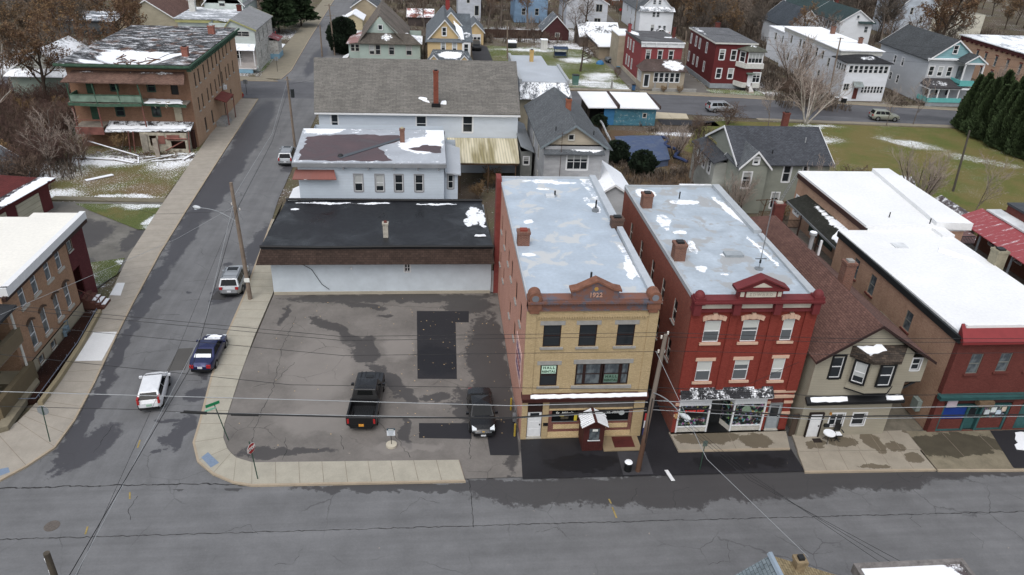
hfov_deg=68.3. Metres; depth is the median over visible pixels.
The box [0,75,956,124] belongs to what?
back street
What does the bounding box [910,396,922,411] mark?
electric box
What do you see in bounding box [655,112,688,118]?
shed driveway
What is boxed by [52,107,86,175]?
bare tree
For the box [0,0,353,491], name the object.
side street
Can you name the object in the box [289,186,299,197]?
side porch
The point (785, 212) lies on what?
bare shrub
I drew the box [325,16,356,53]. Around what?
cedar bush
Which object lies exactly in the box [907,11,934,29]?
bare tree
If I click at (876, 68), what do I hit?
window
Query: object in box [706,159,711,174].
window
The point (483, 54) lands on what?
house driveway
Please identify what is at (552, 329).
window
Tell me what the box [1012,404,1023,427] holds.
door
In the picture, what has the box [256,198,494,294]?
building
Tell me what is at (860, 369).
window
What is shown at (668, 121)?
dark drive
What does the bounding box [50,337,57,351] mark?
window
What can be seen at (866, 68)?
window
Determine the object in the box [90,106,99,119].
door
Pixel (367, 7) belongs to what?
house
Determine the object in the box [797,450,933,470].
house sidewalk
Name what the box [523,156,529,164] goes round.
window
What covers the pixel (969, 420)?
door
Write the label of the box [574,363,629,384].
window frame
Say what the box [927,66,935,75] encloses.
window
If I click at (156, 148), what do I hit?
fallen board
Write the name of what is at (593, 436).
window
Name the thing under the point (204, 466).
kerb
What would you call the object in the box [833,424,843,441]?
garden chair
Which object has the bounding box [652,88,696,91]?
hedge wall
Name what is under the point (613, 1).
house
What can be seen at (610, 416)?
shop window
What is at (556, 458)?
front apron
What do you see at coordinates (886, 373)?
window
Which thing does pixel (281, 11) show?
pine tree
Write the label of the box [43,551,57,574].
utility pole
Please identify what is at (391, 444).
lot sign
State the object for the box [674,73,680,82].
window
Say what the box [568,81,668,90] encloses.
chain fence
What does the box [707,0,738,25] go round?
bare tree
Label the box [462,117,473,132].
window
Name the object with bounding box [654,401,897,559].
overhead wire
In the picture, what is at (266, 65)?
corner lawn
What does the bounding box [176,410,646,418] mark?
overhead wire
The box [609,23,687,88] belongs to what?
house
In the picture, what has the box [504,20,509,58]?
utility pole
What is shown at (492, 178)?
bare shrub
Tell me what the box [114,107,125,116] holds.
window
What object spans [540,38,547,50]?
garden locker
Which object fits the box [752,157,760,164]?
window
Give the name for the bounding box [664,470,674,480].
white board
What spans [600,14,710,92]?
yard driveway
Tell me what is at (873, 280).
window
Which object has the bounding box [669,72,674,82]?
window
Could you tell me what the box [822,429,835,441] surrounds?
garden table
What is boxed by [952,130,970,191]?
utility pole
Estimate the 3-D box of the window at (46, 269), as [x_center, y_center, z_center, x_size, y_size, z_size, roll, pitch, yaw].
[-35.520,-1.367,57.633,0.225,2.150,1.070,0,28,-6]
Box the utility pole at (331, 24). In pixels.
[324,4,335,54]
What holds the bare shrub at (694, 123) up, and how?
on the garden soil
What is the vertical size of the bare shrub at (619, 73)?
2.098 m
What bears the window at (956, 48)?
in the house at (950, 83)
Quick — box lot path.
[52,196,164,202]
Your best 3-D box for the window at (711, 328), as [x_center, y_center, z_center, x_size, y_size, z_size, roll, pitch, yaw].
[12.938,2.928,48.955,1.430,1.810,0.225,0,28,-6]
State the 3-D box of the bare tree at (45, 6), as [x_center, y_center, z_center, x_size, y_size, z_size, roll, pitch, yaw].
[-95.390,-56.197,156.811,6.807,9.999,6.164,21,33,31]
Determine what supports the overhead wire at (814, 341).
attached to the utility pole at (648, 418)
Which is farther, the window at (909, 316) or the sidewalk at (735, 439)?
the window at (909, 316)
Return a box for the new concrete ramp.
[110,283,124,295]
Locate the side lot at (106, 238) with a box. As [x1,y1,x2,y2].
[0,202,161,297]
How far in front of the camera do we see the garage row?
79.18 m
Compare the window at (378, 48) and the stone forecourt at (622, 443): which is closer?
the stone forecourt at (622, 443)
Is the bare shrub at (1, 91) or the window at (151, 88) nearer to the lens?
the window at (151, 88)
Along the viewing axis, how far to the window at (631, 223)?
63.24 m
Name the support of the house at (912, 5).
on the ground at (998, 20)
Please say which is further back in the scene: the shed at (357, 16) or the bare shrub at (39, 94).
the shed at (357, 16)
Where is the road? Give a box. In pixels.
[0,471,1023,574]
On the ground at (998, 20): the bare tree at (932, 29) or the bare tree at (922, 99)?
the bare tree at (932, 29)
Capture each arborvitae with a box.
[949,74,985,127]
[955,72,994,128]
[959,79,994,132]
[965,76,1003,137]
[971,84,1010,140]
[983,89,1021,147]
[984,80,1019,138]
[993,89,1023,150]
[1000,108,1023,149]
[1003,69,1015,85]
[1003,120,1023,157]
[1019,76,1023,89]
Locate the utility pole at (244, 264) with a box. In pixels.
[193,182,252,299]
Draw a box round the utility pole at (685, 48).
[683,31,686,64]
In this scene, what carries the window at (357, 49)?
in the house at (388, 33)
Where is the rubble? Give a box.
[68,149,197,162]
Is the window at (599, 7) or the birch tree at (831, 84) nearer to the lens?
the birch tree at (831, 84)
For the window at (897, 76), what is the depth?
149.39 m
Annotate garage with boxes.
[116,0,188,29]
[471,16,484,44]
[573,21,618,46]
[586,33,610,58]
[598,160,628,214]
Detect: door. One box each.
[15,193,43,216]
[85,83,93,93]
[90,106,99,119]
[173,107,182,120]
[472,34,480,43]
[526,410,542,436]
[708,400,723,422]
[747,75,751,85]
[763,402,783,428]
[803,412,824,436]
[851,88,858,98]
[963,407,978,427]
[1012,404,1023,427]
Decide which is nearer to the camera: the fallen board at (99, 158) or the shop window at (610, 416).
the shop window at (610, 416)
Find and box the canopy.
[447,138,518,192]
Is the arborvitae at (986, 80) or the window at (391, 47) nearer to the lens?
the arborvitae at (986, 80)
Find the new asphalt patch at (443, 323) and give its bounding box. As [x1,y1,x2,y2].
[417,311,468,378]
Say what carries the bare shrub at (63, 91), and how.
on the vacant lot at (145, 179)
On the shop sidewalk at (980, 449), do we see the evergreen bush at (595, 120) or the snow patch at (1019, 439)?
the snow patch at (1019, 439)
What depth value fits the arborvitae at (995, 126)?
116.77 m
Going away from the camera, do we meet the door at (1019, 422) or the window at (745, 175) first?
the door at (1019, 422)
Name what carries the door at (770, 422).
in the brick building at (698, 248)
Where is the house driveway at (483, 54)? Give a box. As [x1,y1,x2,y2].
[471,45,492,60]
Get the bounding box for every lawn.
[259,44,284,71]
[684,121,1023,235]
[705,89,764,95]
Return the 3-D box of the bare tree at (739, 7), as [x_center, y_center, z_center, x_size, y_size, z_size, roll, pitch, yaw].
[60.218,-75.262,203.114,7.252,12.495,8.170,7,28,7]
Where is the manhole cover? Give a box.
[44,520,59,531]
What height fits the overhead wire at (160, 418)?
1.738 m
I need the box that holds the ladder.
[769,169,800,215]
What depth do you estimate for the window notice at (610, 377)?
49.81 m
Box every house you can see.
[3,36,86,107]
[173,0,282,72]
[291,125,460,198]
[343,0,422,58]
[350,0,380,22]
[425,0,472,59]
[456,0,480,20]
[510,0,549,22]
[524,87,612,179]
[558,0,609,27]
[604,0,622,5]
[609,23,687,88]
[621,0,675,33]
[685,21,767,93]
[689,111,834,212]
[736,552,834,574]
[750,201,936,436]
[761,0,822,41]
[765,25,893,100]
[784,0,875,44]
[872,0,985,38]
[879,24,987,106]
[961,202,1023,284]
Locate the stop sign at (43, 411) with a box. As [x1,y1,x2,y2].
[37,406,50,441]
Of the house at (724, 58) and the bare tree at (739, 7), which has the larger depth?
the bare tree at (739, 7)
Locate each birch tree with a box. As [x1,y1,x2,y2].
[784,56,860,123]
[796,62,850,100]
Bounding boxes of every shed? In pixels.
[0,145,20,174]
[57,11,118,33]
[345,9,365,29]
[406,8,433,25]
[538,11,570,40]
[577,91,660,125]
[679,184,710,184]
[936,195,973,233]
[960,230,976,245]
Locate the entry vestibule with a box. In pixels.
[578,407,609,450]
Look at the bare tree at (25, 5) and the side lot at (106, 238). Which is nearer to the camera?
the side lot at (106, 238)
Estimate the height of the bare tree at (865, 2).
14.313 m
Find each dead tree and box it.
[0,28,35,84]
[0,70,17,112]
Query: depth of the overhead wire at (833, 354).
46.14 m
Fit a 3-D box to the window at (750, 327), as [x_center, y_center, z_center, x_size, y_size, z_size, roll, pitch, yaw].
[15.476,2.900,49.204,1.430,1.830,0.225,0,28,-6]
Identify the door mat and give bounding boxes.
[812,438,821,442]
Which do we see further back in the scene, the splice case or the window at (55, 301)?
the window at (55, 301)
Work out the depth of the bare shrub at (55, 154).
92.49 m
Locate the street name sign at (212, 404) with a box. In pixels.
[205,401,228,439]
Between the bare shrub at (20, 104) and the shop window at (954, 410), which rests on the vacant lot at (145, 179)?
the bare shrub at (20, 104)
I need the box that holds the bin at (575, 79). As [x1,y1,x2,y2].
[572,74,579,84]
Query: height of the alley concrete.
0.001 m
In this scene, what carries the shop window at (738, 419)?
in the brick building at (698, 248)
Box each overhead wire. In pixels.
[0,206,233,314]
[0,304,662,336]
[0,308,660,340]
[0,354,650,389]
[0,391,647,405]
[0,406,175,411]
[1,323,657,355]
[69,210,236,574]
[76,207,232,573]
[77,214,233,573]
[85,194,233,213]
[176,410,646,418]
[180,407,646,418]
[235,83,286,193]
[237,88,288,208]
[653,409,1023,419]
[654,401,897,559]
[654,405,1023,416]
[655,398,888,560]
[656,352,807,556]
[656,395,879,561]
[657,362,797,398]
[657,387,1008,395]
[663,332,1023,338]
[665,401,1023,408]
[668,336,911,342]
[685,351,1023,354]
[687,37,1009,59]
[688,42,1021,67]
[699,33,1016,52]
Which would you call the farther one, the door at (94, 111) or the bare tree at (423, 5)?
the bare tree at (423, 5)
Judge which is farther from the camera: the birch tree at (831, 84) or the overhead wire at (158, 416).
the birch tree at (831, 84)
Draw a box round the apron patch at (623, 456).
[617,451,652,474]
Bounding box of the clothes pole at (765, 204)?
[756,199,777,215]
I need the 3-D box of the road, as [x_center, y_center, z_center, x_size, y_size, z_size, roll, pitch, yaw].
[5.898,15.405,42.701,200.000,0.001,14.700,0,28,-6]
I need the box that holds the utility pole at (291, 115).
[284,76,295,146]
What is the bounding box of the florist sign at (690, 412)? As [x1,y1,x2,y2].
[684,408,704,415]
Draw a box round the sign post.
[699,440,707,469]
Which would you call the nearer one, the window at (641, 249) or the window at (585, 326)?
the window at (585, 326)
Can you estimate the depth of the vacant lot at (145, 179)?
92.11 m
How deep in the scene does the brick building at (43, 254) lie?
57.06 m
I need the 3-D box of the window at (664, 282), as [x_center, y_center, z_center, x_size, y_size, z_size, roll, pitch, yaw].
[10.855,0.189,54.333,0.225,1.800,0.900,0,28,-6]
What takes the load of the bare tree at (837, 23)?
on the ground at (998, 20)
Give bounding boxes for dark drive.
[658,119,718,125]
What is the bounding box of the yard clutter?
[596,60,603,64]
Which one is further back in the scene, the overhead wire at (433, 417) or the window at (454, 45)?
the window at (454, 45)
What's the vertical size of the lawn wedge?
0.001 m
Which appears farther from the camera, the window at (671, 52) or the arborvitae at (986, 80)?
the window at (671, 52)
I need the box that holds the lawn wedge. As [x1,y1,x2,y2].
[91,258,123,285]
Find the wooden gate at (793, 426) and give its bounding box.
[788,414,799,435]
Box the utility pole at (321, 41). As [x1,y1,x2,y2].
[319,25,322,56]
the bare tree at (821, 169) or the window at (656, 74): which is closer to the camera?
the bare tree at (821, 169)
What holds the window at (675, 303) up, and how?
in the brick building at (698, 248)
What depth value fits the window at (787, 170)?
88.72 m
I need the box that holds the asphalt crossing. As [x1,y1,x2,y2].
[991,430,1023,467]
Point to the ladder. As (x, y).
(788, 186)
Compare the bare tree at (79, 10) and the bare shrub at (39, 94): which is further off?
the bare tree at (79, 10)
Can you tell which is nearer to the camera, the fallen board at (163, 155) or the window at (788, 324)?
the window at (788, 324)
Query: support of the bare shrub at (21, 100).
on the vacant lot at (145, 179)
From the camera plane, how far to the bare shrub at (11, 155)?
88.60 m
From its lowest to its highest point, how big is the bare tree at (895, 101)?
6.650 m
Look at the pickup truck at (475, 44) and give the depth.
168.61 m
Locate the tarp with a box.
[614,135,687,167]
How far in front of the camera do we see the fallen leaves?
60.43 m
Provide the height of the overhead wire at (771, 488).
2.219 m
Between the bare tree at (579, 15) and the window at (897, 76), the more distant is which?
the bare tree at (579, 15)
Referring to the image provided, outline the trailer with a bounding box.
[508,40,516,47]
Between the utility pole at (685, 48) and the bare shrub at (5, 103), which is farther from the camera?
the utility pole at (685, 48)
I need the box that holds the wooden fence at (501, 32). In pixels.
[484,29,541,38]
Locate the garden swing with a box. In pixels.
[553,46,568,57]
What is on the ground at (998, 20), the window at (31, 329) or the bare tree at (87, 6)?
the bare tree at (87, 6)
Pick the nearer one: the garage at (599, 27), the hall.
the hall
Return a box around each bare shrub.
[0,84,9,105]
[0,92,19,115]
[0,93,35,125]
[0,95,13,114]
[0,102,37,132]
[0,120,25,141]
[0,121,32,145]
[0,127,65,174]
[0,133,24,146]
[0,139,10,149]
[0,143,33,170]
[0,151,54,176]
[0,154,20,174]
[1,77,23,96]
[6,118,61,146]
[8,84,58,105]
[10,93,33,111]
[11,93,66,156]
[11,104,45,129]
[13,84,41,102]
[15,97,35,116]
[17,133,65,165]
[20,99,53,124]
[25,83,55,107]
[27,106,66,138]
[29,95,51,112]
[29,130,64,167]
[35,97,76,137]
[36,83,66,103]
[38,98,68,129]
[41,130,66,158]
[45,130,91,165]
[48,94,68,105]
[49,80,70,104]
[51,98,75,122]
[54,84,74,107]
[65,131,92,159]
[109,128,132,149]
[467,179,485,198]
[483,165,503,187]
[513,30,528,41]
[539,30,553,40]
[614,67,620,77]
[649,177,673,184]
[688,113,712,134]
[711,100,748,124]
[773,75,799,95]
[783,200,790,218]
[797,76,824,102]
[836,163,867,170]
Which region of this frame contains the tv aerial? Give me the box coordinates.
[754,191,775,270]
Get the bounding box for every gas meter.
[62,320,69,336]
[512,406,516,422]
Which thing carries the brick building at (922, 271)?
on the road verge
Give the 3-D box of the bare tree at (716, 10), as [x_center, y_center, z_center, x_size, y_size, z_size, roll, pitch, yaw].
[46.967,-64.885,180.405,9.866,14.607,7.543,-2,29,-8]
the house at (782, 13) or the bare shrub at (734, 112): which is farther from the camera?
the house at (782, 13)
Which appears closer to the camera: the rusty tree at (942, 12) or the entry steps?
the entry steps
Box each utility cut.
[167,348,192,370]
[212,291,226,299]
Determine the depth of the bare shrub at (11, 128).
98.32 m
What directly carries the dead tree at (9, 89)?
on the vacant lot at (145, 179)
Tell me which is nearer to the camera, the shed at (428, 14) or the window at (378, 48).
the window at (378, 48)
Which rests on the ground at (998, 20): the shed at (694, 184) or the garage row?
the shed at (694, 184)
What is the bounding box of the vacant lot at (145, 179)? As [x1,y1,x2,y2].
[23,120,205,197]
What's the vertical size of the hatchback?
1.590 m
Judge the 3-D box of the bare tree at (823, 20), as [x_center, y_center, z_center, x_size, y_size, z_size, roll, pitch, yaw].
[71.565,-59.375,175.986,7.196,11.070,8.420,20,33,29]
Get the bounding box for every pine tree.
[259,0,300,32]
[288,0,320,25]
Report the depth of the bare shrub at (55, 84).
110.77 m
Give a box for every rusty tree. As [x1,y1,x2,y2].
[0,10,70,98]
[22,0,92,40]
[56,0,147,51]
[98,0,144,31]
[486,0,512,25]
[517,0,532,28]
[789,1,823,27]
[916,0,985,34]
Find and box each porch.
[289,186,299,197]
[782,194,847,265]
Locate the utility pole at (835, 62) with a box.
[827,38,843,99]
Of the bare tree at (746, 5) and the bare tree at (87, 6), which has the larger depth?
the bare tree at (746, 5)
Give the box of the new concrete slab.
[75,332,116,360]
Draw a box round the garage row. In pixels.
[0,175,54,216]
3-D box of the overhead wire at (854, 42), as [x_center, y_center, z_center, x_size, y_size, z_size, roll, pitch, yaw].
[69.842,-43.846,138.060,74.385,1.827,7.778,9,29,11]
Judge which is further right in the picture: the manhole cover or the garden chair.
the garden chair
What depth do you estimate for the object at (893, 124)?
127.42 m
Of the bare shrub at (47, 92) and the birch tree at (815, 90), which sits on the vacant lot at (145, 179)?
the bare shrub at (47, 92)
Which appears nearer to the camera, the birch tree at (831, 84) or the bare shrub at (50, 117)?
the bare shrub at (50, 117)
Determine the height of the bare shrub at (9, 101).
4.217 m
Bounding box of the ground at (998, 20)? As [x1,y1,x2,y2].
[0,0,1023,422]
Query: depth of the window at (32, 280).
56.00 m
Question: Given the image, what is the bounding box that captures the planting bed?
[18,308,101,404]
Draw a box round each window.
[17,287,30,311]
[28,320,41,351]
[29,275,41,298]
[38,352,46,365]
[40,307,52,337]
[43,263,54,284]
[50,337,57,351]
[52,294,64,322]
[54,252,64,273]
[63,283,74,310]
[66,239,73,253]
[109,84,118,91]
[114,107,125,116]
[146,85,155,91]
[151,106,161,116]
[236,31,249,36]
[330,115,338,124]
[350,44,354,50]
[353,173,363,191]
[355,44,359,51]
[369,44,374,54]
[374,174,384,192]
[375,45,380,54]
[388,45,394,54]
[393,174,403,192]
[403,265,410,272]
[406,45,411,55]
[414,174,423,192]
[415,116,426,125]
[441,42,445,49]
[442,27,446,35]
[447,174,454,189]
[452,43,456,49]
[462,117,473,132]
[463,43,468,51]
[474,5,478,15]
[514,284,517,305]
[518,304,521,328]
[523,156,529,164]
[536,361,561,388]
[540,321,565,349]
[551,410,577,421]
[565,155,588,170]
[568,134,574,140]
[575,320,601,348]
[575,364,583,383]
[584,364,601,383]
[587,429,599,440]
[596,4,602,11]
[602,363,619,383]
[602,409,628,420]
[613,320,639,348]
[619,363,628,383]
[630,223,632,240]
[639,241,643,259]
[643,74,649,86]
[645,49,651,58]
[650,260,654,280]
[653,72,658,82]
[655,318,659,340]
[657,49,663,58]
[658,72,664,82]
[661,277,665,303]
[664,72,669,82]
[664,337,670,362]
[668,50,674,58]
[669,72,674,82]
[669,298,677,325]
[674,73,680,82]
[678,405,708,425]
[691,358,715,383]
[699,321,720,345]
[701,154,705,168]
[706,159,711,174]
[715,68,722,78]
[718,49,725,59]
[720,400,733,424]
[727,68,734,78]
[728,356,753,382]
[730,50,737,60]
[732,404,764,424]
[736,320,759,344]
[739,50,746,62]
[740,171,752,188]
[747,52,763,63]
[751,72,761,82]
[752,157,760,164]
[766,355,789,382]
[768,192,780,208]
[776,319,794,343]
[780,166,792,182]
[792,194,798,217]
[826,354,847,379]
[827,412,846,426]
[842,83,849,90]
[848,65,854,72]
[849,359,870,385]
[849,412,867,426]
[853,65,859,73]
[853,258,859,281]
[858,65,864,73]
[863,65,868,73]
[864,274,876,298]
[868,66,873,73]
[873,66,878,73]
[874,365,897,387]
[878,66,883,73]
[883,66,888,73]
[894,74,899,83]
[899,310,913,334]
[900,56,904,66]
[909,357,923,370]
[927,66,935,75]
[936,66,944,76]
[941,407,966,418]
[945,66,953,76]
[952,45,959,53]
[955,66,964,79]
[963,354,983,375]
[980,406,1004,417]
[992,353,1012,373]
[993,55,998,66]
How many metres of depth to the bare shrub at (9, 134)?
96.18 m
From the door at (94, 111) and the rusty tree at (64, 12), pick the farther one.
the rusty tree at (64, 12)
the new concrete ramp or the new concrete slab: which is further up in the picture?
the new concrete ramp
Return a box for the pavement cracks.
[0,265,1017,563]
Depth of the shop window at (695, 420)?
52.34 m
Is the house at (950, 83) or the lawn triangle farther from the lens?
the house at (950, 83)
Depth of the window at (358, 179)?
77.62 m
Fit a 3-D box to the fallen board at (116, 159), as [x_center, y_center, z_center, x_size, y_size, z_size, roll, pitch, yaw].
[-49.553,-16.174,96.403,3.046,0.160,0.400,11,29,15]
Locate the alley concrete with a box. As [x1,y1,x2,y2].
[883,403,922,430]
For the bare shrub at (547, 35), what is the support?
on the ground at (998, 20)
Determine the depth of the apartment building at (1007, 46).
159.21 m
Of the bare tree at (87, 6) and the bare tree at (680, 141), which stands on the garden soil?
the bare tree at (680, 141)
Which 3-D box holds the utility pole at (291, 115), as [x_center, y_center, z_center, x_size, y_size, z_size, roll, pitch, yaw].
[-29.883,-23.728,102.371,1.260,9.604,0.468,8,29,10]
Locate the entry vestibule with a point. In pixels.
(591, 431)
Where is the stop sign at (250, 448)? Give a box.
[247,441,257,478]
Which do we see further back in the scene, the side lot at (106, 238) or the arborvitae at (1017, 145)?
the arborvitae at (1017, 145)
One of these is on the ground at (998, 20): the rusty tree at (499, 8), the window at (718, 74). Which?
the rusty tree at (499, 8)
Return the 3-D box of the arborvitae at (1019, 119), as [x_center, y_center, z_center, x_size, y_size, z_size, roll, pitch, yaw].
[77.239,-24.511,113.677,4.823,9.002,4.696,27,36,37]
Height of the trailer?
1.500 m
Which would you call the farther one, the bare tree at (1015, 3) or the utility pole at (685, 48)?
the bare tree at (1015, 3)
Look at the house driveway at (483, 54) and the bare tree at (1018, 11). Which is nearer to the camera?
the house driveway at (483, 54)
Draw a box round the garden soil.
[603,130,693,184]
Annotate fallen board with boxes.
[78,156,114,159]
[85,174,113,181]
[93,142,138,156]
[113,158,134,163]
[143,155,170,160]
[145,153,184,157]
[151,158,181,161]
[152,138,159,157]
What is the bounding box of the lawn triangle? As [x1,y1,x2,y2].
[75,203,161,228]
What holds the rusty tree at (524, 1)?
on the ground at (998, 20)
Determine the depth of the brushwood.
160.73 m
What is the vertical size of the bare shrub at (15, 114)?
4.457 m
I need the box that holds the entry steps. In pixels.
[77,289,110,309]
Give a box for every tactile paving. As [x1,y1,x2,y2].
[0,467,9,475]
[201,452,218,466]
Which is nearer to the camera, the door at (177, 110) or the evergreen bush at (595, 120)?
the door at (177, 110)
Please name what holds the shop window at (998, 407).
in the brick building at (922, 271)
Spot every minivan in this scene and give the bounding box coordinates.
[278,146,295,164]
[705,100,735,112]
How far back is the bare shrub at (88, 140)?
95.61 m
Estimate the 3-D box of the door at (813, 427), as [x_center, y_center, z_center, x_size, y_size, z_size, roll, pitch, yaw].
[21.007,9.551,52.482,1.040,2.090,0.150,0,28,-6]
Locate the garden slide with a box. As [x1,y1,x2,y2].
[600,120,610,140]
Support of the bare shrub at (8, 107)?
on the vacant lot at (145, 179)
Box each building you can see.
[0,211,97,432]
[52,24,242,152]
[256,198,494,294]
[493,173,662,438]
[508,49,571,129]
[622,184,825,433]
[787,168,1023,431]
[851,558,974,574]
[959,34,1023,80]
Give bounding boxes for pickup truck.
[346,371,384,428]
[471,40,481,50]
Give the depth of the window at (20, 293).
54.32 m
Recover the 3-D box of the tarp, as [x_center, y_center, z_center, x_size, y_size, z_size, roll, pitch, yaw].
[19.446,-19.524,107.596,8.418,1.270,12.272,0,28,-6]
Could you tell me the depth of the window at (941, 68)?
140.68 m
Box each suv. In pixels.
[218,265,249,294]
[868,109,899,121]
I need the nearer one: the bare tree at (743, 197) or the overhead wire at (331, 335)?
the overhead wire at (331, 335)
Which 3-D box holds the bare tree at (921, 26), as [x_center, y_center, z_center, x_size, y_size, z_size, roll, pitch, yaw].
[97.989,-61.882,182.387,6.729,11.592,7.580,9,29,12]
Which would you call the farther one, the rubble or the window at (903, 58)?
the window at (903, 58)
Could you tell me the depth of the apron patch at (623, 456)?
49.91 m
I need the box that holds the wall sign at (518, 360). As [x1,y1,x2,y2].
[515,331,521,387]
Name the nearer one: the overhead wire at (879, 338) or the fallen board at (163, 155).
the overhead wire at (879, 338)
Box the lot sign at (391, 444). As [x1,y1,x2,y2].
[386,428,396,448]
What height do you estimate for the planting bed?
0.642 m
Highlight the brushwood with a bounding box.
[0,0,1020,189]
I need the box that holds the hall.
[314,57,534,175]
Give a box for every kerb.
[0,99,257,480]
[192,219,465,486]
[281,0,333,78]
[648,93,957,110]
[678,448,789,452]
[756,118,933,124]
[804,468,935,473]
[936,469,1023,471]
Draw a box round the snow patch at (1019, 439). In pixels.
[1015,432,1023,449]
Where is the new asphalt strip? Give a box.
[419,423,471,438]
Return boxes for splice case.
[183,410,258,415]
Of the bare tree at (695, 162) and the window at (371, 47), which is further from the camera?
the window at (371, 47)
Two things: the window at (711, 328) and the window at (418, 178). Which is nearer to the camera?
the window at (711, 328)
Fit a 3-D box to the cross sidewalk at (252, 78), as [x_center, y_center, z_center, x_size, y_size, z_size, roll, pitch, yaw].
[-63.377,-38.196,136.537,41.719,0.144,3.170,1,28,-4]
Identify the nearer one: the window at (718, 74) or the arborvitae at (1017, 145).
the arborvitae at (1017, 145)
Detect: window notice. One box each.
[541,366,555,373]
[603,374,617,381]
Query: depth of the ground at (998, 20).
158.22 m
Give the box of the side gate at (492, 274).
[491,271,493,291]
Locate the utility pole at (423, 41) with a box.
[422,36,427,58]
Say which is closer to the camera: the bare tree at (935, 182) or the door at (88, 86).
the bare tree at (935, 182)
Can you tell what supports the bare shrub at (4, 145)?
on the vacant lot at (145, 179)
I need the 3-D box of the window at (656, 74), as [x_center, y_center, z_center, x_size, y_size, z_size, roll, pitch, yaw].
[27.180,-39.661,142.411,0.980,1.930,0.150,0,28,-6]
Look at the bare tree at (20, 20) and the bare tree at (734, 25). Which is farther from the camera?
the bare tree at (734, 25)
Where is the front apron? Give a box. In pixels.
[520,383,803,478]
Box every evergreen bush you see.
[590,114,608,128]
[609,139,630,162]
[628,149,660,174]
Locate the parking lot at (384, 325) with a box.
[223,293,521,478]
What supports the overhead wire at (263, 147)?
attached to the utility pole at (291, 115)
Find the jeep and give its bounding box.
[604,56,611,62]
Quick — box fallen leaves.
[258,298,503,449]
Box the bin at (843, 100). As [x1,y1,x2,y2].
[841,97,847,102]
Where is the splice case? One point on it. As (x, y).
(200, 412)
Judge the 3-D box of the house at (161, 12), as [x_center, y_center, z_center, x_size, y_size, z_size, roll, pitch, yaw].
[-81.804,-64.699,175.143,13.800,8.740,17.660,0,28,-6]
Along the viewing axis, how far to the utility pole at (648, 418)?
46.25 m
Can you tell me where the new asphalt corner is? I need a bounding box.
[487,419,518,454]
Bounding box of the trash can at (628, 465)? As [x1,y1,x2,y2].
[624,459,632,472]
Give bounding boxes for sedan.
[189,334,227,371]
[466,388,497,436]
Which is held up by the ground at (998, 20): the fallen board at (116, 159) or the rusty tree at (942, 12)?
the rusty tree at (942, 12)
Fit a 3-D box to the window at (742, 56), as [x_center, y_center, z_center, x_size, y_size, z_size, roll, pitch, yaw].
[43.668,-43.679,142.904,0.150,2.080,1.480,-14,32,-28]
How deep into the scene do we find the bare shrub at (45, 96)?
110.97 m
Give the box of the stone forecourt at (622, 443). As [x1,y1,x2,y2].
[603,435,639,451]
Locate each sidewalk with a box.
[0,98,256,477]
[195,219,464,483]
[240,76,275,80]
[260,0,332,79]
[639,91,957,109]
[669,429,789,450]
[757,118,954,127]
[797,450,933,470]
[906,429,1023,469]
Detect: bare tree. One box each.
[0,2,18,53]
[5,0,38,16]
[11,0,39,31]
[16,106,62,175]
[18,0,59,46]
[27,0,66,42]
[38,0,66,36]
[48,0,86,36]
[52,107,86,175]
[71,0,96,37]
[406,0,428,30]
[439,0,452,6]
[486,0,507,28]
[524,13,534,40]
[541,0,571,21]
[565,3,590,42]
[575,0,596,21]
[579,31,599,71]
[658,122,692,158]
[669,0,683,9]
[682,0,704,30]
[683,0,710,26]
[684,137,715,183]
[686,0,732,26]
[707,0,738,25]
[711,0,739,27]
[720,7,744,31]
[721,169,760,207]
[730,0,747,28]
[737,0,760,32]
[742,0,767,38]
[743,0,778,45]
[759,80,786,125]
[767,31,824,89]
[806,154,842,170]
[808,9,839,28]
[829,14,843,32]
[841,0,855,6]
[857,0,873,8]
[866,1,908,38]
[869,0,901,37]
[875,0,904,45]
[875,0,907,34]
[882,10,908,35]
[883,87,902,125]
[887,141,956,198]
[905,7,934,29]
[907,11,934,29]
[910,76,937,123]
[925,0,979,37]
[926,8,953,32]
[976,151,1017,209]
[991,0,1004,15]
[994,64,1023,79]
[1000,0,1023,29]
[1011,0,1023,24]
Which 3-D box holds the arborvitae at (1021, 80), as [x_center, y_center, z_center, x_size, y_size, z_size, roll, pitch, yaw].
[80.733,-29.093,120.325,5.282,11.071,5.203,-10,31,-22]
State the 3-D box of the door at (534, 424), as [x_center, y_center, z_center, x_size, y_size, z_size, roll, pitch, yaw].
[1.494,9.196,51.106,1.130,2.190,0.150,0,28,-6]
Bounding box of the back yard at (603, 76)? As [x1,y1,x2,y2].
[487,46,627,88]
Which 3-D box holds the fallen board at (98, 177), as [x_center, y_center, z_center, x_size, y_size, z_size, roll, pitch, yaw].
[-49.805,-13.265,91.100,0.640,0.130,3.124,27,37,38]
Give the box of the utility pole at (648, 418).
[635,331,690,472]
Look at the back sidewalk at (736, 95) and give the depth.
140.47 m
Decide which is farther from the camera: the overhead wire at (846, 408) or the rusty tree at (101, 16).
the rusty tree at (101, 16)
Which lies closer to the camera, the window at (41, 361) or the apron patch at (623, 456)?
the apron patch at (623, 456)
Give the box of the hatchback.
[136,371,170,410]

